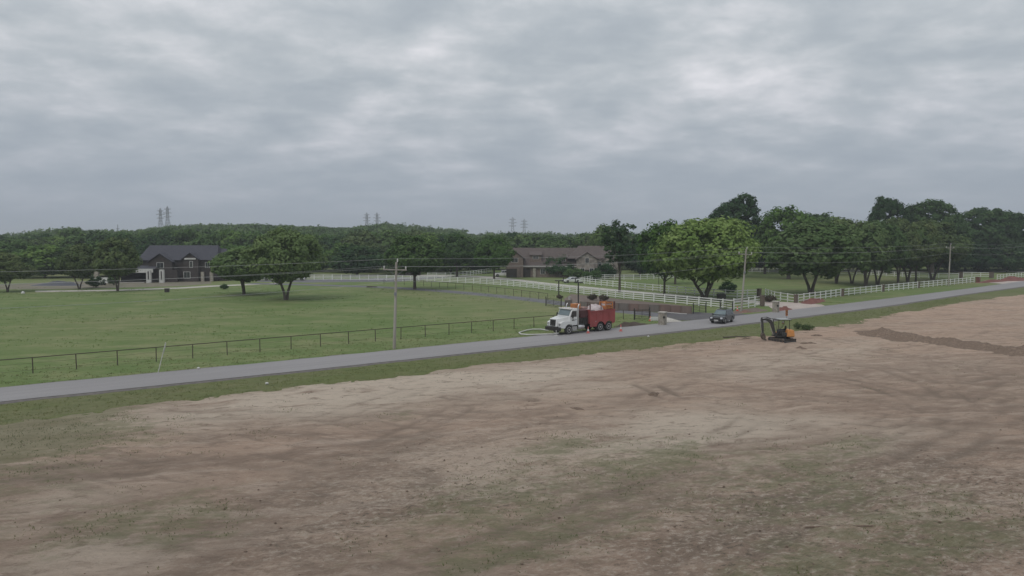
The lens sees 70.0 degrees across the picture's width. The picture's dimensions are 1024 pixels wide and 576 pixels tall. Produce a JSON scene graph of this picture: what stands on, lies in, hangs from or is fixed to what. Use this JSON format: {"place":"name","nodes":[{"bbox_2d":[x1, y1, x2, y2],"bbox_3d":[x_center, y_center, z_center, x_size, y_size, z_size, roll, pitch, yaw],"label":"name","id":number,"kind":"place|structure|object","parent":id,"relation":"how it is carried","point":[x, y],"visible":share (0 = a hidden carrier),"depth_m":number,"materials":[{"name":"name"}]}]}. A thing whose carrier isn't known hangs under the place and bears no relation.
{"place":"outdoors","nodes":[
{"label":"outdoors","id":0,"kind":"place"},
{"bbox_2d":[35,284,259,291],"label":"concrete path","id":1,"kind":"structure","parent":0,"point":[138,289],"depth_m":158.35,"materials":[{"name":"grey concrete"}]},
{"bbox_2d":[0,266,1023,386],"bbox_3d":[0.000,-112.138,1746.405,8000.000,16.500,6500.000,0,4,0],"label":"ground","id":2,"kind":"structure","parent":0,"point":[460,309],"depth_m":105.29,"materials":[{"name":"green plant"}]},
{"bbox_2d":[0,242,32,262],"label":"broadleaf tree","id":3,"kind":"object","parent":2,"relation":"on","point":[5,248],"visible":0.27,"depth_m":212.48,"materials":[{"name":"green plant"}]},
{"bbox_2d":[0,252,37,291],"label":"broadleaf tree","id":4,"kind":"object","parent":2,"relation":"on","point":[14,263],"visible":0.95,"depth_m":149.48,"materials":[{"name":"green plant"}]},
{"bbox_2d":[6,240,34,261],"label":"broadleaf tree","id":5,"kind":"object","parent":2,"relation":"on","point":[23,244],"visible":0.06,"depth_m":220.25,"materials":[{"name":"green plant"}]},
{"bbox_2d":[11,244,61,277],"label":"broadleaf tree","id":6,"kind":"object","parent":2,"relation":"on","point":[36,253],"visible":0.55,"depth_m":203.01,"materials":[{"name":"green plant"}]},
{"bbox_2d":[43,246,74,276],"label":"broadleaf tree","id":7,"kind":"object","parent":2,"relation":"on","point":[61,250],"visible":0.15,"depth_m":206.52,"materials":[{"name":"green plant"}]},
{"bbox_2d":[55,234,87,246],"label":"broadleaf tree","id":8,"kind":"object","parent":2,"relation":"on","point":[71,240],"visible":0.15,"depth_m":252.63,"materials":[{"name":"green plant"}]},
{"bbox_2d":[54,228,88,238],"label":"broadleaf tree","id":9,"kind":"object","parent":2,"relation":"on","point":[65,233],"visible":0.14,"depth_m":278.45,"materials":[{"name":"green plant"}]},
{"bbox_2d":[54,243,94,288],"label":"broadleaf tree","id":10,"kind":"object","parent":2,"relation":"on","point":[78,267],"visible":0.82,"depth_m":156.59,"materials":[{"name":"green plant"}]},
{"bbox_2d":[72,240,118,275],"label":"broadleaf tree","id":11,"kind":"object","parent":2,"relation":"on","point":[92,244],"visible":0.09,"depth_m":204.24,"materials":[{"name":"green plant"}]},
{"bbox_2d":[85,275,105,286],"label":"bush","id":12,"kind":"object","parent":2,"relation":"on","point":[95,284],"visible":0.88,"depth_m":165.23,"materials":[{"name":"green plant"}]},
{"bbox_2d":[84,230,119,248],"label":"broadleaf tree","id":13,"kind":"object","parent":2,"relation":"on","point":[95,237],"visible":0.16,"depth_m":254.02,"materials":[{"name":"green plant"}]},
{"bbox_2d":[0,280,210,288],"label":"bare yard","id":14,"kind":"structure","parent":2,"relation":"on","point":[107,285],"depth_m":172.32,"materials":[{"name":"soil"}]},
{"bbox_2d":[31,281,79,285],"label":"covered pile","id":15,"kind":"object","parent":14,"relation":"on","point":[52,283],"visible":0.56,"depth_m":171.85,"materials":[{"name":"grey plastic"}]},
{"bbox_2d":[94,245,236,282],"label":"dark brown house","id":16,"kind":"structure","parent":14,"relation":"on","point":[160,262],"depth_m":188.28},
{"bbox_2d":[90,236,142,290],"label":"broadleaf tree","id":17,"kind":"object","parent":2,"relation":"on","point":[121,265],"visible":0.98,"depth_m":151.06,"materials":[{"name":"green plant"}]},
{"bbox_2d":[101,231,146,254],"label":"broadleaf tree","id":18,"kind":"object","parent":2,"relation":"on","point":[134,240],"visible":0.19,"depth_m":250.80,"materials":[{"name":"green plant"}]},
{"bbox_2d":[133,228,158,246],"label":"broadleaf tree","id":19,"kind":"object","parent":2,"relation":"on","point":[143,233],"visible":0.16,"depth_m":288.81,"materials":[{"name":"green plant"}]},
{"bbox_2d":[137,234,165,247],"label":"broadleaf tree","id":20,"kind":"object","parent":2,"relation":"on","point":[149,240],"visible":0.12,"depth_m":257.45,"materials":[{"name":"green plant"}]},
{"bbox_2d":[155,227,187,244],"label":"broadleaf tree","id":21,"kind":"object","parent":2,"relation":"on","point":[166,235],"visible":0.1,"depth_m":264.91,"materials":[{"name":"green plant"}]},
{"bbox_2d":[165,228,202,244],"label":"broadleaf tree","id":22,"kind":"object","parent":2,"relation":"on","point":[190,234],"visible":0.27,"depth_m":262.70,"materials":[{"name":"green plant"}]},
{"bbox_2d":[189,231,222,245],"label":"broadleaf tree","id":23,"kind":"object","parent":2,"relation":"on","point":[206,239],"visible":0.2,"depth_m":252.21,"materials":[{"name":"green plant"}]},
{"bbox_2d":[208,230,251,246],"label":"broadleaf tree","id":24,"kind":"object","parent":2,"relation":"on","point":[229,238],"visible":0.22,"depth_m":255.99,"materials":[{"name":"green plant"}]},
{"bbox_2d":[207,246,265,294],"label":"broadleaf tree","id":25,"kind":"object","parent":2,"relation":"on","point":[224,264],"visible":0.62,"depth_m":138.31,"materials":[{"name":"green plant"}]},
{"bbox_2d":[236,232,261,246],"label":"broadleaf tree","id":26,"kind":"object","parent":2,"relation":"on","point":[249,237],"visible":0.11,"depth_m":257.53,"materials":[{"name":"green plant"}]},
{"bbox_2d":[239,226,330,299],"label":"broadleaf tree","id":27,"kind":"object","parent":2,"relation":"on","point":[281,249],"visible":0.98,"depth_m":127.22,"materials":[{"name":"green plant"}]},
{"bbox_2d":[0,287,575,347],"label":"pasture tussocks","id":28,"kind":"object","parent":2,"relation":"on","point":[240,313],"visible":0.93,"depth_m":106.56,"materials":[{"name":"green plant"}]},
{"bbox_2d":[0,221,614,240],"bbox_3d":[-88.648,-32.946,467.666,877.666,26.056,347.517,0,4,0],"label":"woodland","id":29,"kind":"object","parent":2,"relation":"on","point":[264,228],"visible":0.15,"depth_m":452.45,"materials":[{"name":"green plant"}]},
{"bbox_2d":[0,310,623,372],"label":"black pipe fence","id":30,"kind":"object","parent":2,"relation":"on","point":[263,338],"visible":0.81,"depth_m":69.51,"materials":[{"name":"black metal"}]},
{"bbox_2d":[321,234,346,252],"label":"broadleaf tree","id":31,"kind":"object","parent":2,"relation":"on","point":[331,242],"visible":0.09,"depth_m":258.52,"materials":[{"name":"green plant"}]},
{"bbox_2d":[323,242,358,270],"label":"broadleaf tree","id":32,"kind":"object","parent":2,"relation":"on","point":[336,245],"visible":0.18,"depth_m":239.39,"materials":[{"name":"green plant"}]},
{"bbox_2d":[257,277,446,282],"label":"back drive","id":33,"kind":"structure","parent":2,"relation":"on","point":[329,280],"depth_m":193.57,"materials":[{"name":"concrete"}]},
{"bbox_2d":[327,243,384,275],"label":"broadleaf tree","id":34,"kind":"object","parent":2,"relation":"on","point":[349,253],"visible":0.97,"depth_m":216.05,"materials":[{"name":"green plant"}]},
{"bbox_2d":[340,229,383,248],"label":"broadleaf tree","id":35,"kind":"object","parent":2,"relation":"on","point":[354,238],"visible":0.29,"depth_m":250.40,"materials":[{"name":"green plant"}]},
{"bbox_2d":[352,241,386,272],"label":"broadleaf tree","id":36,"kind":"object","parent":2,"relation":"on","point":[374,246],"visible":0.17,"depth_m":238.36,"materials":[{"name":"green plant"}]},
{"bbox_2d":[373,228,404,248],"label":"broadleaf tree","id":37,"kind":"object","parent":2,"relation":"on","point":[387,236],"visible":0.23,"depth_m":253.13,"materials":[{"name":"green plant"}]},
{"bbox_2d":[383,258,406,348],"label":"utility pole","id":38,"kind":"object","parent":2,"relation":"on","point":[395,314],"visible":1,"depth_m":71.70,"materials":[{"name":"grey wood"}]},
{"bbox_2d":[6,259,382,271],"bbox_3d":[-35.327,-1.503,53.831,59.897,0.552,0.022,-3,5,-36],"label":"overhead wire","id":39,"kind":"object","parent":38,"relation":"attached to","point":[176,267],"visible":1,"depth_m":59.69,"materials":[{"name":"black metal"}]},
{"bbox_2d":[382,234,447,288],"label":"broadleaf tree","id":40,"kind":"object","parent":2,"relation":"on","point":[409,258],"visible":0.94,"depth_m":155.12,"materials":[{"name":"green plant"}]},
{"bbox_2d":[249,283,657,316],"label":"asphalt drive","id":41,"kind":"structure","parent":2,"relation":"on","point":[654,314],"depth_m":143.77,"materials":[{"name":"grey asphalt"}]},
{"bbox_2d":[437,261,475,272],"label":"broadleaf tree","id":42,"kind":"object","parent":2,"relation":"on","point":[445,269],"visible":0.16,"depth_m":231.87,"materials":[{"name":"green plant"}]},
{"bbox_2d":[438,234,478,276],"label":"broadleaf tree","id":43,"kind":"object","parent":2,"relation":"on","point":[461,251],"visible":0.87,"depth_m":206.86,"materials":[{"name":"green plant"}]},
{"bbox_2d":[394,279,547,298],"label":"black pipe fence","id":44,"kind":"object","parent":2,"relation":"on","point":[479,287],"visible":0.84,"depth_m":151.26,"materials":[{"name":"black metal"}]},
{"bbox_2d":[472,235,516,278],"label":"broadleaf tree","id":45,"kind":"object","parent":2,"relation":"on","point":[501,253],"visible":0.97,"depth_m":194.53,"materials":[{"name":"green plant"}]},
{"bbox_2d":[261,274,732,307],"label":"white rail fence","id":46,"kind":"object","parent":2,"relation":"on","point":[556,286],"visible":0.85,"depth_m":153.25,"materials":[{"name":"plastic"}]},
{"bbox_2d":[482,233,518,269],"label":"broadleaf tree","id":47,"kind":"object","parent":2,"relation":"on","point":[514,245],"visible":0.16,"depth_m":262.61,"materials":[{"name":"green plant"}]},
{"bbox_2d":[0,295,1023,575],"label":"bare dirt lot","id":48,"kind":"structure","parent":2,"relation":"on","point":[944,413],"depth_m":33.92,"materials":[{"name":"soil"}]},
{"bbox_2d":[0,335,1023,575],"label":"lot weeds","id":49,"kind":"object","parent":48,"relation":"on","point":[462,480],"visible":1,"depth_m":31.51,"materials":[{"name":"green plant"}]},
{"bbox_2d":[3,338,1023,575],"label":"soil clods","id":50,"kind":"object","parent":48,"relation":"on","point":[620,487],"visible":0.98,"depth_m":31.38,"materials":[{"name":"brown soil"}]},
{"bbox_2d":[760,317,795,342],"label":"mini excavator","id":51,"kind":"object","parent":48,"relation":"on","point":[785,335],"visible":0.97,"depth_m":76.26,"materials":[{"name":"metal"}]},
{"bbox_2d":[853,327,1023,356],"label":"dirt ridge","id":52,"kind":"structure","parent":48,"relation":"on","point":[896,336],"depth_m":74.70,"materials":[{"name":"soil"}]},
{"bbox_2d":[0,287,1023,424],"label":"grass verge","id":53,"kind":"object","parent":2,"relation":"on","point":[86,405],"depth_m":61.01,"materials":[{"name":"green plant"}]},
{"bbox_2d":[0,284,1023,403],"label":"gravel shoulder","id":54,"kind":"object","parent":2,"relation":"on","point":[127,389],"visible":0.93,"depth_m":64.49},
{"bbox_2d":[507,233,542,247],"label":"broadleaf tree","id":55,"kind":"object","parent":2,"relation":"on","point":[524,240],"visible":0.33,"depth_m":263.53,"materials":[{"name":"green plant"}]},
{"bbox_2d":[525,234,560,247],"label":"broadleaf tree","id":56,"kind":"object","parent":2,"relation":"on","point":[548,240],"visible":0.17,"depth_m":263.30,"materials":[{"name":"green plant"}]},
{"bbox_2d":[545,254,574,274],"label":"bush","id":57,"kind":"object","parent":2,"relation":"on","point":[554,268],"visible":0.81,"depth_m":208.63,"materials":[{"name":"green plant"}]},
{"bbox_2d":[505,246,617,277],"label":"brown brick house","id":58,"kind":"structure","parent":2,"relation":"on","point":[519,266],"depth_m":210.00,"materials":[{"name":"brown brick"}]},
{"bbox_2d":[549,236,584,247],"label":"broadleaf tree","id":59,"kind":"object","parent":2,"relation":"on","point":[568,242],"visible":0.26,"depth_m":254.84,"materials":[{"name":"green plant"}]},
{"bbox_2d":[563,268,584,278],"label":"bush","id":60,"kind":"object","parent":2,"relation":"on","point":[577,272],"visible":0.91,"depth_m":198.90,"materials":[{"name":"green plant"}]},
{"bbox_2d":[409,275,767,305],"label":"concrete drive","id":61,"kind":"structure","parent":2,"relation":"on","point":[519,280],"depth_m":168.53,"materials":[{"name":"grey concrete"}]},
{"bbox_2d":[581,269,602,279],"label":"bush","id":62,"kind":"object","parent":2,"relation":"on","point":[586,273],"visible":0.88,"depth_m":193.17,"materials":[{"name":"green plant"}]},
{"bbox_2d":[588,223,615,250],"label":"broadleaf tree","id":63,"kind":"object","parent":2,"relation":"on","point":[596,236],"visible":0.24,"depth_m":220.30,"materials":[{"name":"green plant"}]},
{"bbox_2d":[595,261,617,277],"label":"bush","id":64,"kind":"object","parent":2,"relation":"on","point":[607,269],"visible":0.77,"depth_m":198.93,"materials":[{"name":"green plant"}]},
{"bbox_2d":[600,219,636,291],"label":"broadleaf tree","id":65,"kind":"object","parent":2,"relation":"on","point":[620,249],"visible":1,"depth_m":149.36,"materials":[{"name":"green plant"}]},
{"bbox_2d":[563,294,682,305],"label":"mulch strip","id":66,"kind":"object","parent":2,"relation":"on","point":[583,298],"visible":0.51,"depth_m":129.58,"materials":[{"name":"brown soil"}]},
{"bbox_2d":[579,274,677,281],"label":"white rail fence","id":67,"kind":"object","parent":2,"relation":"on","point":[614,278],"visible":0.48,"depth_m":197.19,"materials":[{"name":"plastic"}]},
{"bbox_2d":[580,301,691,313],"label":"brown panel wall","id":68,"kind":"structure","parent":2,"relation":"on","point":[654,308],"depth_m":109.27,"materials":[{"name":"brown wood"}]},
{"bbox_2d":[623,237,648,275],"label":"broadleaf tree","id":69,"kind":"object","parent":2,"relation":"on","point":[634,264],"visible":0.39,"depth_m":212.72,"materials":[{"name":"green plant"}]},
{"bbox_2d":[658,311,666,324],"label":"stone mailbox","id":70,"kind":"object","parent":2,"relation":"on","point":[662,317],"visible":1,"depth_m":92.16,"materials":[{"name":"stone"}]},
{"bbox_2d":[635,219,694,295],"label":"broadleaf tree","id":71,"kind":"object","parent":2,"relation":"on","point":[651,235],"visible":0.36,"depth_m":138.68,"materials":[{"name":"green plant"}]},
{"bbox_2d":[579,278,756,297],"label":"white rail fence","id":72,"kind":"object","parent":2,"relation":"on","point":[668,288],"visible":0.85,"depth_m":149.36,"materials":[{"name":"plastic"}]},
{"bbox_2d":[648,215,764,298],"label":"broadleaf tree","id":73,"kind":"object","parent":2,"relation":"on","point":[713,234],"visible":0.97,"depth_m":127.53,"materials":[{"name":"green plant"}]},
{"bbox_2d":[667,312,748,320],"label":"fresh asphalt apron","id":74,"kind":"object","parent":2,"relation":"on","point":[695,316],"visible":0.54,"depth_m":103.66,"materials":[{"name":"grey asphalt"}]},
{"bbox_2d":[719,281,736,292],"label":"bush","id":75,"kind":"object","parent":2,"relation":"on","point":[731,286],"visible":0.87,"depth_m":146.72,"materials":[{"name":"green plant"}]},
{"bbox_2d":[708,192,761,241],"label":"broadleaf tree","id":76,"kind":"object","parent":2,"relation":"on","point":[736,207],"visible":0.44,"depth_m":205.51,"materials":[{"name":"green plant"}]},
{"bbox_2d":[738,249,751,310],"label":"utility pole","id":77,"kind":"object","parent":2,"relation":"on","point":[744,272],"visible":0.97,"depth_m":108.04,"materials":[{"name":"grey wood"}]},
{"bbox_2d":[733,296,759,309],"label":"white rail fence","id":78,"kind":"object","parent":2,"relation":"on","point":[748,303],"visible":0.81,"depth_m":115.58,"materials":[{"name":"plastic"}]},
{"bbox_2d":[753,205,824,278],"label":"broadleaf tree","id":79,"kind":"object","parent":2,"relation":"on","point":[787,216],"visible":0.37,"depth_m":197.28,"materials":[{"name":"green plant"}]},
{"bbox_2d":[765,301,823,309],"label":"driveway apron","id":80,"kind":"object","parent":2,"relation":"on","point":[792,305],"visible":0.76,"depth_m":119.58,"materials":[{"name":"concrete"}]},
{"bbox_2d":[763,220,866,293],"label":"broadleaf tree","id":81,"kind":"object","parent":2,"relation":"on","point":[802,242],"visible":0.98,"depth_m":141.30,"materials":[{"name":"green plant"}]},
{"bbox_2d":[798,289,841,301],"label":"white rail fence","id":82,"kind":"object","parent":2,"relation":"on","point":[820,294],"visible":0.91,"depth_m":132.35,"materials":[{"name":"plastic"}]},
{"bbox_2d":[811,211,844,274],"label":"broadleaf tree","id":83,"kind":"object","parent":2,"relation":"on","point":[824,218],"visible":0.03,"depth_m":219.45,"materials":[{"name":"green plant"}]},
{"bbox_2d":[813,217,857,283],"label":"broadleaf tree","id":84,"kind":"object","parent":2,"relation":"on","point":[836,220],"visible":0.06,"depth_m":177.70,"materials":[{"name":"green plant"}]},
{"bbox_2d":[749,268,958,277],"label":"white rail fence","id":85,"kind":"object","parent":2,"relation":"on","point":[768,271],"visible":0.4,"depth_m":217.59,"materials":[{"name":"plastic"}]},
{"bbox_2d":[844,218,871,283],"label":"broadleaf tree","id":86,"kind":"object","parent":2,"relation":"on","point":[859,224],"visible":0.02,"depth_m":179.75,"materials":[{"name":"green plant"}]},
{"bbox_2d":[842,285,881,294],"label":"white rail fence","id":87,"kind":"object","parent":2,"relation":"on","point":[865,289],"visible":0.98,"depth_m":145.57,"materials":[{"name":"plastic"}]},
{"bbox_2d":[844,221,896,286],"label":"broadleaf tree","id":88,"kind":"object","parent":2,"relation":"on","point":[879,242],"visible":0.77,"depth_m":163.86,"materials":[{"name":"green plant"}]},
{"bbox_2d":[857,219,911,285],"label":"broadleaf tree","id":89,"kind":"object","parent":2,"relation":"on","point":[900,240],"visible":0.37,"depth_m":166.90,"materials":[{"name":"green plant"}]},
{"bbox_2d":[866,195,913,223],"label":"broadleaf tree","id":90,"kind":"object","parent":2,"relation":"on","point":[882,207],"visible":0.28,"depth_m":226.86,"materials":[{"name":"green plant"}]},
{"bbox_2d":[886,216,934,282],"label":"broadleaf tree","id":91,"kind":"object","parent":2,"relation":"on","point":[904,225],"visible":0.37,"depth_m":177.12,"materials":[{"name":"green plant"}]},
{"bbox_2d":[891,224,939,282],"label":"broadleaf tree","id":92,"kind":"object","parent":2,"relation":"on","point":[911,264],"visible":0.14,"depth_m":181.22,"materials":[{"name":"green plant"}]},
{"bbox_2d":[911,220,945,281],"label":"broadleaf tree","id":93,"kind":"object","parent":2,"relation":"on","point":[938,251],"visible":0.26,"depth_m":180.39,"materials":[{"name":"green plant"}]},
{"bbox_2d":[905,198,974,272],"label":"broadleaf tree","id":94,"kind":"object","parent":2,"relation":"on","point":[918,211],"visible":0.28,"depth_m":225.69,"materials":[{"name":"green plant"}]},
{"bbox_2d":[919,277,974,286],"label":"white rail fence","id":95,"kind":"object","parent":2,"relation":"on","point":[950,283],"visible":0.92,"depth_m":173.39,"materials":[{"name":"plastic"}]},
{"bbox_2d":[920,218,974,279],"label":"broadleaf tree","id":96,"kind":"object","parent":2,"relation":"on","point":[962,243],"visible":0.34,"depth_m":190.03,"materials":[{"name":"green plant"}]},
{"bbox_2d":[936,246,980,271],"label":"broadleaf tree","id":97,"kind":"object","parent":2,"relation":"on","point":[967,262],"visible":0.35,"depth_m":238.71,"materials":[{"name":"green plant"}]},
{"bbox_2d":[959,240,1005,271],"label":"broadleaf tree","id":98,"kind":"object","parent":2,"relation":"on","point":[986,263],"visible":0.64,"depth_m":238.95,"materials":[{"name":"green plant"}]},
{"bbox_2d":[962,206,1023,270],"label":"broadleaf tree","id":99,"kind":"object","parent":2,"relation":"on","point":[996,225],"visible":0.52,"depth_m":242.22,"materials":[{"name":"green plant"}]},
{"bbox_2d":[982,239,1023,271],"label":"broadleaf tree","id":100,"kind":"object","parent":2,"relation":"on","point":[1014,261],"visible":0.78,"depth_m":239.14,"materials":[{"name":"green plant"}]},
{"bbox_2d":[1001,212,1023,270],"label":"broadleaf tree","id":101,"kind":"object","parent":2,"relation":"on","point":[1020,221],"visible":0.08,"depth_m":250.31,"materials":[{"name":"green plant"}]},
{"bbox_2d":[0,281,1023,401],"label":"road","id":102,"kind":"structure","parent":0,"point":[10,393],"depth_m":68.58,"materials":[{"name":"grey asphalt"}]},
{"bbox_2d":[545,300,614,333],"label":"red and white truck","id":103,"kind":"object","parent":102,"relation":"on","point":[572,317],"visible":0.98,"depth_m":84.16,"materials":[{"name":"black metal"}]},
{"bbox_2d":[709,308,734,323],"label":"black suv","id":104,"kind":"object","parent":102,"relation":"on","point":[723,315],"visible":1,"depth_m":94.08,"materials":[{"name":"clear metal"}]},
{"bbox_2d":[0,0,1023,235],"label":"sky","id":105,"kind":"structure","parent":0,"point":[563,117],"materials":[{"name":"grey"}]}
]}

